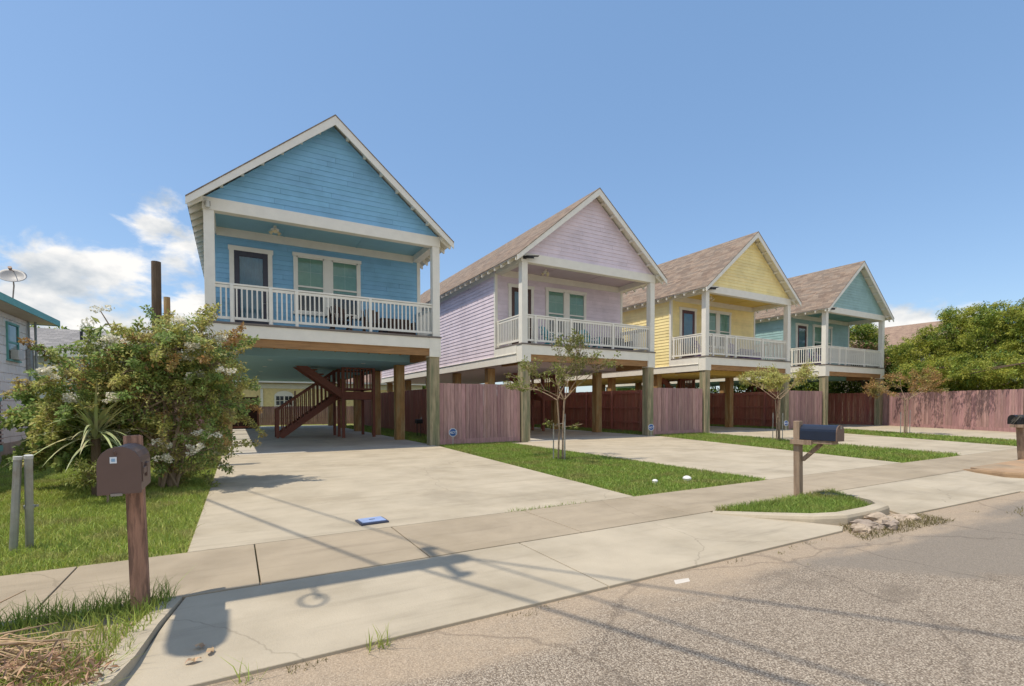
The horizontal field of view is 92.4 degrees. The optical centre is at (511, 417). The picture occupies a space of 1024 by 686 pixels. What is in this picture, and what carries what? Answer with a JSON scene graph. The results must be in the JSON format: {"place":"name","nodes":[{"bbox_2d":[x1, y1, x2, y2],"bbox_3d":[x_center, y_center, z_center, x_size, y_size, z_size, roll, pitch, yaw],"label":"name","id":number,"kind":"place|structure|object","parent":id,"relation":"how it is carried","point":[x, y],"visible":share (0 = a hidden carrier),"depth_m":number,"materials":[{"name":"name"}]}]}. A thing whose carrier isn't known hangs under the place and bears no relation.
{"place":"outdoors","nodes":[
{"label":"outdoors","id":0,"kind":"place"},
{"bbox_2d":[286,657,327,673],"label":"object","id":1,"kind":"object","parent":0,"point":[326,659],"visible":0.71,"depth_m":2.78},
{"bbox_2d":[228,425,434,454],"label":"carport slab","id":2,"kind":"structure","parent":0,"point":[312,438],"depth_m":19.82,"materials":[{"name":"concrete"}]},
{"bbox_2d":[232,396,258,428],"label":"gate","id":3,"kind":"structure","parent":2,"relation":"on","point":[255,415],"depth_m":29.11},
{"bbox_2d":[185,114,453,456],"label":"stilt house","id":4,"kind":"structure","parent":2,"relation":"on","point":[298,236],"depth_m":16.84,"materials":[{"name":"blue"}]},
{"bbox_2d":[228,244,272,324],"bbox_3d":[-8.868,-4.330,16.735,1.360,2.880,0.137,-1,2,-30],"label":"door","id":5,"kind":"structure","parent":4,"relation":"in","point":[247,265],"depth_m":16.74,"materials":[{"name":"white paint"}]},
{"bbox_2d":[292,252,360,318],"bbox_3d":[-6.719,-4.776,17.960,2.380,2.180,0.105,-1,2,-30],"label":"window","id":6,"kind":"structure","parent":4,"relation":"in","point":[320,274],"depth_m":17.89,"materials":[{"name":"white paint"}]},
{"bbox_2d":[325,305,352,329],"bbox_3d":[-6.061,-3.427,17.204,0.790,1.110,0.938,-1,2,-35],"label":"adirondack chair","id":7,"kind":"object","parent":4,"relation":"on","point":[339,317],"visible":0.44,"depth_m":17.24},
{"bbox_2d":[359,308,383,332],"bbox_3d":[-5.087,-3.443,17.756,0.790,1.110,0.938,-1,2,-24],"label":"adirondack chair","id":8,"kind":"object","parent":4,"relation":"on","point":[364,321],"visible":0.52,"depth_m":17.70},
{"bbox_2d":[383,318,415,334],"bbox_3d":[-4.210,-3.321,18.323,1.050,0.780,0.720,-1,2,-30],"label":"patio sofa","id":9,"kind":"object","parent":4,"relation":"on","point":[392,324],"visible":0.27,"depth_m":18.20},
{"bbox_2d":[347,425,472,443],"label":"grass","id":10,"kind":"structure","parent":0,"point":[411,436],"depth_m":24.16,"materials":[{"name":"plant"}]},
{"bbox_2d":[188,446,632,551],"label":"driveway","id":11,"kind":"structure","parent":0,"point":[254,499],"depth_m":8.16,"materials":[{"name":"concrete"}]},
{"bbox_2d":[355,516,388,525],"bbox_3d":[-1.742,1.293,6.114,0.340,0.057,0.280,-1,2,-33],"label":"utility cover","id":12,"kind":"object","parent":11,"relation":"on","point":[370,521],"visible":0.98,"depth_m":6.05,"materials":[{"name":"blue plastic"}]},
{"bbox_2d":[120,512,842,685],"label":"driveway apron","id":13,"kind":"object","parent":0,"point":[271,626],"visible":0.8,"depth_m":3.81,"materials":[{"name":"concrete"}]},
{"bbox_2d":[185,657,201,662],"bbox_3d":[-1.804,1.371,2.781,0.080,0.019,0.040,-1,2,-30],"label":"fallen leaf","id":14,"kind":"object","parent":13,"relation":"on","point":[194,659],"visible":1,"depth_m":2.78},
{"bbox_2d":[0,416,1008,581],"bbox_3d":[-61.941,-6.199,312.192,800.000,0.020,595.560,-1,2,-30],"label":"ground","id":15,"kind":"structure","parent":0,"point":[153,555],"depth_m":6.22,"materials":[{"name":"plant"}]},
{"bbox_2d":[0,397,3,464],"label":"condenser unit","id":16,"kind":"object","parent":15,"relation":"on","point":[1,445],"visible":0.73,"depth_m":12.53,"materials":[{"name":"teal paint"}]},
{"bbox_2d":[9,456,22,555],"bbox_3d":[-4.972,0.914,4.922,0.139,1.054,0.072,0,1,-5],"label":"metal pipe post","id":17,"kind":"object","parent":15,"relation":"on","point":[15,502],"visible":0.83,"depth_m":4.90,"materials":[{"name":"metal"}]},
{"bbox_2d":[0,453,58,473],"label":"bush","id":18,"kind":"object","parent":15,"relation":"on","point":[4,463],"depth_m":11.83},
{"bbox_2d":[0,292,59,454],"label":"block house","id":19,"kind":"structure","parent":15,"relation":"on","point":[18,318],"depth_m":14.82,"materials":[{"name":"grey"}]},
{"bbox_2d":[0,266,26,297],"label":"satellite dish","id":20,"kind":"object","parent":19,"relation":"on","point":[9,274],"visible":0.98,"depth_m":14.53,"materials":[{"name":"metal"}]},
{"bbox_2d":[5,321,23,362],"bbox_3d":[-15.052,-2.268,14.927,0.200,1.160,0.960,-1,2,-30],"label":"window","id":21,"kind":"structure","parent":19,"relation":"in","point":[13,352],"depth_m":14.80,"materials":[{"name":"teal paint"}]},
{"bbox_2d":[23,454,38,551],"bbox_3d":[-4.911,0.907,5.001,0.123,1.070,0.220,-1,2,-30],"label":"metal pipe post","id":22,"kind":"object","parent":15,"relation":"on","point":[29,506],"visible":0.91,"depth_m":4.97,"materials":[{"name":"metal"}]},
{"bbox_2d":[30,325,67,328],"bbox_3d":[-32.801,-2.881,31.843,12.539,7.637,5.071,-1,2,-30],"label":"broadleaf tree","id":23,"kind":"object","parent":15,"relation":"on","point":[62,327],"visible":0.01,"depth_m":32.69,"materials":[{"name":"green plant"}]},
{"bbox_2d":[30,327,124,397],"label":"cottage","id":24,"kind":"structure","parent":15,"relation":"on","point":[47,337],"depth_m":22.90,"materials":[{"name":"grey"}]},
{"bbox_2d":[9,372,162,498],"bbox_3d":[-6.716,0.290,7.895,2.044,2.156,2.288,-1,2,-30],"label":"yucca plant","id":25,"kind":"object","parent":15,"relation":"on","point":[95,426],"visible":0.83,"depth_m":7.80,"materials":[{"name":"green plant"}]},
{"bbox_2d":[56,454,151,501],"bbox_3d":[-6.054,0.959,7.344,1.095,0.845,0.680,-1,2,-30],"label":"fern plant","id":26,"kind":"object","parent":15,"relation":"on","point":[84,477],"visible":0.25,"depth_m":7.15,"materials":[{"name":"green plant"}]},
{"bbox_2d":[0,456,220,575],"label":"grass","id":27,"kind":"structure","parent":15,"relation":"on","point":[47,484],"depth_m":6.16,"materials":[{"name":"plant"}]},
{"bbox_2d":[0,378,182,484],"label":"oleander bush","id":28,"kind":"object","parent":27,"relation":"on","point":[59,464],"visible":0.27,"depth_m":8.42,"materials":[{"name":"green plant"}]},
{"bbox_2d":[72,305,142,445],"bbox_3d":[-6.954,-0.353,8.612,1.186,3.209,0.606,-1,2,-22],"label":"tall flower shoot","id":29,"kind":"object","parent":27,"relation":"on","point":[100,328],"visible":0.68,"depth_m":8.44,"materials":[{"name":"white plant"}]},
{"bbox_2d":[151,261,161,467],"bbox_3d":[-8.229,-1.107,11.406,0.220,4.981,0.210,-1,2,-30],"label":"wooden pole","id":30,"kind":"object","parent":27,"relation":"on","point":[156,298],"visible":0.24,"depth_m":11.29,"materials":[{"name":"brown wood"}]},
{"bbox_2d":[163,297,171,448],"bbox_3d":[-7.934,-0.691,11.353,0.143,4.150,0.150,-1,2,-30],"label":"wooden stub post","id":31,"kind":"object","parent":27,"relation":"on","point":[166,300],"visible":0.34,"depth_m":11.26,"materials":[{"name":"brown wood"}]},
{"bbox_2d":[0,302,267,488],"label":"flowering bush","id":32,"kind":"object","parent":15,"relation":"on","point":[157,366],"visible":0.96,"depth_m":8.40,"materials":[{"name":"green plant"}]},
{"bbox_2d":[133,387,204,456],"bbox_3d":[-10.132,0.043,13.872,2.525,2.367,0.180,-1,2,-30],"label":"board fence","id":33,"kind":"object","parent":15,"relation":"on","point":[183,429],"depth_m":14.21,"materials":[{"name":"brown wood"}]},
{"bbox_2d":[206,406,353,424],"bbox_3d":[-4.779,-0.315,44.718,42.245,1.508,0.180,-1,2,-30],"label":"board fence","id":34,"kind":"object","parent":15,"relation":"on","point":[267,418],"visible":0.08,"depth_m":38.01,"materials":[{"name":"brown wood"}]},
{"bbox_2d":[193,371,425,422],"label":"building","id":35,"kind":"structure","parent":15,"relation":"on","point":[273,393],"depth_m":41.76,"materials":[{"name":"yellow"}]},
{"bbox_2d":[274,391,293,406],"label":"window","id":36,"kind":"structure","parent":35,"relation":"in","point":[281,397],"depth_m":41.68,"materials":[{"name":"white paint"}]},
{"bbox_2d":[364,389,465,435],"bbox_3d":[-6.463,-0.331,28.373,0.180,2.368,21.345,-1,2,-30],"label":"board fence","id":37,"kind":"object","parent":15,"relation":"on","point":[415,404],"visible":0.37,"depth_m":26.77,"materials":[{"name":"red wood"}]},
{"bbox_2d":[415,417,422,435],"bbox_3d":[-4.255,0.430,22.485,0.328,0.931,0.240,-1,2,-30],"label":"barbecue grill","id":38,"kind":"object","parent":15,"relation":"on","point":[418,421],"visible":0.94,"depth_m":22.40,"materials":[{"name":"black metal"}]},
{"bbox_2d":[449,428,456,436],"bbox_3d":[-2.150,0.752,17.912,0.299,0.708,0.033,-1,2,-18],"label":"yard sign","id":39,"kind":"object","parent":15,"relation":"on","point":[452,431],"visible":0.98,"depth_m":17.89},
{"bbox_2d":[439,383,519,444],"bbox_3d":[-1.221,-0.106,18.895,3.465,2.368,0.180,-1,2,-30],"label":"board fence","id":40,"kind":"object","parent":15,"relation":"on","point":[492,413],"visible":0.91,"depth_m":18.80,"materials":[{"name":"brown wood"}]},
{"bbox_2d":[501,328,622,459],"bbox_3d":[1.091,-0.528,13.226,2.947,3.526,2.976,-1,2,-30],"label":"young tree","id":41,"kind":"object","parent":15,"relation":"on","point":[575,341],"visible":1,"depth_m":12.84,"materials":[{"name":"green plant"}]},
{"bbox_2d":[530,389,661,431],"bbox_3d":[2.896,-0.486,33.620,0.180,2.368,21.345,-1,2,-30],"label":"board fence","id":42,"kind":"object","parent":15,"relation":"on","point":[621,410],"visible":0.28,"depth_m":29.03,"materials":[{"name":"red wood"}]},
{"bbox_2d":[440,441,764,495],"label":"grass","id":43,"kind":"structure","parent":15,"relation":"on","point":[527,455],"depth_m":10.94,"materials":[{"name":"plant"}]},
{"bbox_2d":[653,388,702,435],"bbox_3d":[8.119,-0.261,24.183,3.515,2.368,0.180,-1,2,-30],"label":"board fence","id":44,"kind":"object","parent":15,"relation":"on","point":[677,410],"visible":0.92,"depth_m":24.08,"materials":[{"name":"brown wood"}]},
{"bbox_2d":[616,385,746,392],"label":"broadleaf tree","id":45,"kind":"object","parent":15,"relation":"on","point":[713,390],"visible":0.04,"depth_m":50.14,"materials":[{"name":"green plant"}]},
{"bbox_2d":[710,391,778,426],"bbox_3d":[12.249,-0.642,38.916,0.180,2.368,21.345,-1,2,-30],"label":"board fence","id":46,"kind":"object","parent":15,"relation":"on","point":[753,408],"visible":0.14,"depth_m":32.80,"materials":[{"name":"red wood"}]},
{"bbox_2d":[736,360,818,439],"bbox_3d":[10.666,-0.640,19.612,3.117,3.381,3.126,-1,1,-16],"label":"young tree","id":47,"kind":"object","parent":15,"relation":"on","point":[803,372],"visible":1,"depth_m":19.47,"materials":[{"name":"green plant"}]},
{"bbox_2d":[740,381,838,391],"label":"broadleaf tree","id":48,"kind":"object","parent":15,"relation":"on","point":[809,386],"visible":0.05,"depth_m":41.44,"materials":[{"name":"green plant"}]},
{"bbox_2d":[789,390,822,429],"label":"board fence","id":49,"kind":"object","parent":15,"relation":"on","point":[805,407],"visible":0.7,"depth_m":29.45,"materials":[{"name":"brown wood"}]},
{"bbox_2d":[828,393,874,424],"bbox_3d":[19.991,-0.793,44.156,0.180,2.368,22.945,-1,2,-30],"label":"board fence","id":50,"kind":"object","parent":15,"relation":"on","point":[855,406],"visible":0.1,"depth_m":35.73,"materials":[{"name":"red wood"}]},
{"bbox_2d":[849,340,890,403],"bbox_3d":[26.188,-2.561,37.012,3.233,6.444,3.948,-1,2,-30],"label":"broadleaf tree","id":51,"kind":"object","parent":15,"relation":"on","point":[872,345],"visible":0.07,"depth_m":36.12,"materials":[{"name":"green plant"}]},
{"bbox_2d":[815,323,928,393],"bbox_3d":[27.981,-3.611,38.275,5.604,8.472,8.374,-1,2,-30],"label":"broadleaf tree","id":52,"kind":"object","parent":15,"relation":"on","point":[866,330],"visible":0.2,"depth_m":38.32,"materials":[{"name":"green plant"}]},
{"bbox_2d":[792,428,1016,445],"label":"grass","id":53,"kind":"structure","parent":15,"relation":"on","point":[995,441],"depth_m":20.89,"materials":[{"name":"plant"}]},
{"bbox_2d":[862,365,951,433],"bbox_3d":[19.035,-0.765,23.721,3.545,3.384,2.747,0,1,14],"label":"young tree","id":54,"kind":"object","parent":15,"relation":"on","point":[925,380],"visible":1,"depth_m":23.72,"materials":[{"name":"green plant"}]},
{"bbox_2d":[842,320,1005,410],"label":"cottage","id":55,"kind":"structure","parent":15,"relation":"on","point":[896,333],"depth_m":59.20,"materials":[{"name":"beige"}]},
{"bbox_2d":[884,303,1013,403],"bbox_3d":[28.163,-3.362,31.801,6.892,8.297,9.720,1,2,35],"label":"broadleaf tree","id":56,"kind":"object","parent":15,"relation":"on","point":[924,338],"visible":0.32,"depth_m":32.12,"materials":[{"name":"green plant"}]},
{"bbox_2d":[920,297,1023,390],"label":"broadleaf tree","id":57,"kind":"object","parent":15,"relation":"on","point":[1003,367],"visible":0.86,"depth_m":28.79,"materials":[{"name":"green plant"}]},
{"bbox_2d":[0,449,1017,628],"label":"sidewalk","id":58,"kind":"structure","parent":0,"point":[212,571],"depth_m":5.21,"materials":[{"name":"concrete"}]},
{"bbox_2d":[506,500,585,512],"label":"weeds","id":59,"kind":"object","parent":58,"relation":"on","point":[542,506],"visible":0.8,"depth_m":6.90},
{"bbox_2d":[0,492,1023,685],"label":"road","id":60,"kind":"structure","parent":0,"point":[939,604],"depth_m":3.24,"materials":[{"name":"asphalt"}]},
{"bbox_2d":[0,638,118,685],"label":"dry leaf litter","id":61,"kind":"object","parent":60,"relation":"on","point":[53,664],"visible":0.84,"depth_m":2.55,"materials":[{"name":"plant"}]},
{"bbox_2d":[0,590,25,602],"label":"dry branch","id":62,"kind":"object","parent":61,"relation":"on","point":[11,596],"visible":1,"depth_m":2.99,"materials":[{"name":"wood"}]},
{"bbox_2d":[0,622,57,634],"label":"dry branch","id":63,"kind":"object","parent":61,"relation":"on","point":[26,628],"visible":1,"depth_m":2.84,"materials":[{"name":"wood"}]},
{"bbox_2d":[0,638,66,645],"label":"dry branch","id":64,"kind":"object","parent":61,"relation":"on","point":[19,643],"visible":0.75,"depth_m":2.77,"materials":[{"name":"wood"}]},
{"bbox_2d":[0,625,99,685],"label":"dry straw","id":65,"kind":"object","parent":61,"relation":"on","point":[3,638],"visible":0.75,"depth_m":2.77,"materials":[{"name":"plant"}]},
{"bbox_2d":[0,572,179,685],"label":"grass","id":66,"kind":"structure","parent":60,"relation":"on","point":[125,613],"depth_m":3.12,"materials":[{"name":"plant"}]},
{"bbox_2d":[96,435,150,614],"bbox_3d":[-2.649,0.804,3.400,0.236,1.346,0.605,-1,2,-30],"label":"mailbox","id":67,"kind":"object","parent":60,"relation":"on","point":[124,468],"visible":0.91,"depth_m":3.49,"materials":[{"name":"brown paint"}]},
{"bbox_2d":[96,447,141,495],"bbox_3d":[-2.523,0.341,3.156,0.228,0.306,0.014,-1,2,-30],"label":"door","id":68,"kind":"structure","parent":67,"relation":"in","point":[124,476],"depth_m":3.15,"materials":[{"name":"brown paint"}]},
{"bbox_2d":[75,597,181,685],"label":"kerb","id":69,"kind":"structure","parent":60,"relation":"on","point":[147,635],"depth_m":2.88,"materials":[{"name":"concrete"}]},
{"bbox_2d":[218,655,268,683],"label":"weeds","id":70,"kind":"object","parent":60,"relation":"on","point":[239,682],"visible":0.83,"depth_m":2.63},
{"bbox_2d":[366,622,398,652],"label":"weeds","id":71,"kind":"object","parent":60,"relation":"on","point":[378,645],"visible":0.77,"depth_m":3.00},
{"bbox_2d":[674,578,689,583],"bbox_3d":[1.425,1.381,4.131,0.206,0.015,0.079,-1,2,-26],"label":"concrete scrap","id":72,"kind":"object","parent":60,"relation":"on","point":[678,581],"visible":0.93,"depth_m":4.14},
{"bbox_2d":[713,488,868,512],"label":"grass","id":73,"kind":"structure","parent":60,"relation":"on","point":[814,502],"depth_m":6.85,"materials":[{"name":"plant"}]},
{"bbox_2d":[790,421,843,495],"bbox_3d":[4.662,0.705,7.524,0.255,1.293,0.675,-1,2,-30],"label":"mailbox","id":74,"kind":"object","parent":73,"relation":"on","point":[811,434],"visible":0.94,"depth_m":7.59,"materials":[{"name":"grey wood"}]},
{"bbox_2d":[836,425,843,441],"bbox_3d":[4.838,0.234,7.244,0.210,0.243,0.014,-1,2,-30],"label":"door","id":75,"kind":"structure","parent":74,"relation":"in","point":[839,432],"depth_m":7.23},
{"bbox_2d":[712,492,889,524],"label":"kerb","id":76,"kind":"structure","parent":60,"relation":"on","point":[844,517],"depth_m":6.20,"materials":[{"name":"concrete"}]},
{"bbox_2d":[850,523,870,533],"bbox_3d":[4.037,1.296,5.693,0.197,0.140,0.163,1,2,25],"label":"broken rock","id":77,"kind":"object","parent":60,"relation":"on","point":[860,528],"visible":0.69,"depth_m":5.64,"materials":[{"name":"stone"}]},
{"bbox_2d":[850,519,883,530],"bbox_3d":[4.256,1.316,5.881,0.317,0.162,0.235,0,2,17],"label":"broken rock","id":78,"kind":"object","parent":60,"relation":"on","point":[873,525],"visible":0.55,"depth_m":5.83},
{"bbox_2d":[864,512,899,524],"bbox_3d":[4.586,1.292,6.101,0.357,0.233,0.372,-1,2,-39],"label":"broken rock","id":79,"kind":"object","parent":60,"relation":"on","point":[877,517],"visible":0.49,"depth_m":6.03,"materials":[{"name":"stone"}]},
{"bbox_2d":[880,520,898,529],"bbox_3d":[4.498,1.299,5.867,0.176,0.169,0.232,-1,1,-14],"label":"broken rock","id":80,"kind":"object","parent":60,"relation":"on","point":[893,524],"visible":0.61,"depth_m":5.80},
{"bbox_2d":[840,512,953,539],"bbox_3d":[4.648,1.302,5.958,2.157,0.075,0.772,-1,2,-30],"label":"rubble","id":81,"kind":"object","parent":60,"relation":"on","point":[928,522],"visible":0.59,"depth_m":5.92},
{"bbox_2d":[891,514,921,520],"bbox_3d":[5.041,1.305,6.340,0.352,0.124,0.275,-1,2,-21],"label":"broken rock","id":82,"kind":"object","parent":60,"relation":"on","point":[901,517],"visible":0.56,"depth_m":6.27,"materials":[{"name":"stone"}]},
{"bbox_2d":[0,0,1023,392],"label":"sky","id":83,"kind":"structure","parent":0,"point":[888,135],"materials":[{"name":"blue"}]},
{"bbox_2d":[530,424,641,434],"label":"grass","id":84,"kind":"structure","parent":0,"point":[603,430],"depth_m":27.57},
{"bbox_2d":[528,427,645,441],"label":"carport slab","id":85,"kind":"structure","parent":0,"point":[537,434],"depth_m":23.35,"materials":[{"name":"concrete"}]},
{"bbox_2d":[381,188,666,441],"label":"stilt house","id":86,"kind":"structure","parent":85,"relation":"on","point":[586,262],"depth_m":22.41,"materials":[{"name":"purple"}]},
{"bbox_2d":[507,283,534,344],"bbox_3d":[0.427,-4.485,21.998,1.360,2.880,0.137,-1,2,-30],"label":"door","id":87,"kind":"structure","parent":86,"relation":"in","point":[513,289],"depth_m":21.88,"materials":[{"name":"white paint"}]},
{"bbox_2d":[539,326,561,344],"bbox_3d":[1.677,-3.562,21.807,0.938,1.110,0.790,1,2,38],"label":"adirondack chair","id":88,"kind":"object","parent":86,"relation":"on","point":[549,336],"visible":0.27,"depth_m":21.71,"materials":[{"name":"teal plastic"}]},
{"bbox_2d":[545,287,586,336],"bbox_3d":[2.576,-4.931,23.223,2.380,2.180,0.105,-1,2,-30],"label":"window","id":89,"kind":"structure","parent":86,"relation":"in","point":[562,303],"depth_m":23.13,"materials":[{"name":"white paint"}]},
{"bbox_2d":[579,330,601,347],"bbox_3d":[3.541,-3.590,22.756,0.790,1.110,0.938,-1,2,-30],"label":"adirondack chair","id":90,"kind":"object","parent":86,"relation":"on","point":[589,339],"visible":0.31,"depth_m":22.77,"materials":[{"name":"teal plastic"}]},
{"bbox_2d":[603,337,632,349],"bbox_3d":[5.122,-3.480,23.722,1.300,0.780,0.720,-1,2,-30],"label":"patio sofa","id":91,"kind":"object","parent":86,"relation":"on","point":[618,344],"visible":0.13,"depth_m":23.60,"materials":[{"name":"grey wicker"}]},
{"bbox_2d":[515,436,899,480],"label":"driveway","id":92,"kind":"structure","parent":0,"point":[762,462],"depth_m":13.95,"materials":[{"name":"concrete"}]},
{"bbox_2d":[692,426,788,432],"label":"carport slab","id":93,"kind":"structure","parent":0,"point":[715,429],"depth_m":28.47,"materials":[{"name":"concrete"}]},
{"bbox_2d":[504,231,801,432],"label":"stilt house","id":94,"kind":"structure","parent":93,"relation":"on","point":[716,297],"depth_m":27.27,"materials":[{"name":"yellow"}]},
{"bbox_2d":[679,307,696,357],"bbox_3d":[9.787,-4.642,27.325,1.360,2.880,0.090,-1,2,-30],"label":"door","id":95,"kind":"structure","parent":94,"relation":"in","point":[687,316],"depth_m":27.29,"materials":[{"name":"white paint"}]},
{"bbox_2d":[694,340,711,356],"bbox_3d":[10.360,-3.707,26.727,0.938,1.110,0.790,1,2,43],"label":"adirondack chair","id":96,"kind":"object","parent":94,"relation":"on","point":[699,349],"visible":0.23,"depth_m":26.65,"materials":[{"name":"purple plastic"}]},
{"bbox_2d":[709,310,731,348],"bbox_3d":[11.948,-5.088,28.530,2.380,2.180,0.105,-1,2,-30],"label":"window","id":97,"kind":"structure","parent":94,"relation":"in","point":[723,319],"depth_m":28.57,"materials":[{"name":"white paint"}]},
{"bbox_2d":[740,349,760,358],"bbox_3d":[13.972,-3.627,28.733,1.300,0.780,0.720,-1,2,-30],"label":"patio sofa","id":98,"kind":"object","parent":94,"relation":"on","point":[751,355],"visible":0.17,"depth_m":28.42,"materials":[{"name":"purple plastic"}]},
{"bbox_2d":[710,424,775,428],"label":"grass","id":99,"kind":"structure","parent":0,"point":[742,426],"depth_m":31.50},
{"bbox_2d":[655,432,959,462],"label":"grass","id":100,"kind":"structure","parent":0,"point":[893,454],"depth_m":15.73,"materials":[{"name":"plant"}]},
{"bbox_2d":[828,424,886,426],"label":"carport slab","id":101,"kind":"structure","parent":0,"point":[849,425],"depth_m":33.49,"materials":[{"name":"concrete"}]},
{"bbox_2d":[606,261,893,424],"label":"stilt house","id":102,"kind":"structure","parent":101,"relation":"on","point":[837,302],"depth_m":32.53,"materials":[{"name":"teal"}]},
{"bbox_2d":[795,323,807,365],"bbox_3d":[19.278,-4.801,32.698,1.360,2.880,0.090,-1,2,-30],"label":"door","id":103,"kind":"structure","parent":102,"relation":"in","point":[801,336],"depth_m":32.67,"materials":[{"name":"white paint"}]},
{"bbox_2d":[812,324,832,357],"bbox_3d":[21.438,-5.246,33.903,2.380,2.180,0.105,-1,2,-30],"label":"window","id":104,"kind":"structure","parent":102,"relation":"in","point":[817,329],"depth_m":33.67,"materials":[{"name":"white paint"}]},
{"bbox_2d":[712,430,1016,455],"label":"driveway","id":105,"kind":"structure","parent":0,"point":[963,448],"depth_m":18.09,"materials":[{"name":"concrete"}]},
{"bbox_2d":[844,426,1015,439],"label":"driveway","id":106,"kind":"structure","parent":0,"point":[977,433],"depth_m":25.88,"materials":[{"name":"concrete"}]},
{"bbox_2d":[882,389,1023,431],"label":"board fence","id":107,"kind":"object","parent":106,"relation":"on","point":[949,409],"visible":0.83,"depth_m":28.23,"materials":[{"name":"brown wood"}]},
{"bbox_2d":[838,470,1023,513],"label":"driveway apron","id":108,"kind":"object","parent":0,"point":[928,493],"visible":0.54,"depth_m":8.26,"materials":[{"name":"concrete"}]},
{"bbox_2d":[970,459,1023,471],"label":"bare verge","id":109,"kind":"structure","parent":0,"point":[1014,466],"depth_m":10.98,"materials":[{"name":"sand"}]},
{"bbox_2d":[962,469,1023,477],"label":"kerb","id":110,"kind":"structure","parent":109,"relation":"on","point":[1008,474],"depth_m":9.88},
{"bbox_2d":[1007,415,1023,459],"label":"mailbox","id":111,"kind":"object","parent":109,"relation":"on","point":[1017,421],"visible":0.81,"depth_m":12.34,"materials":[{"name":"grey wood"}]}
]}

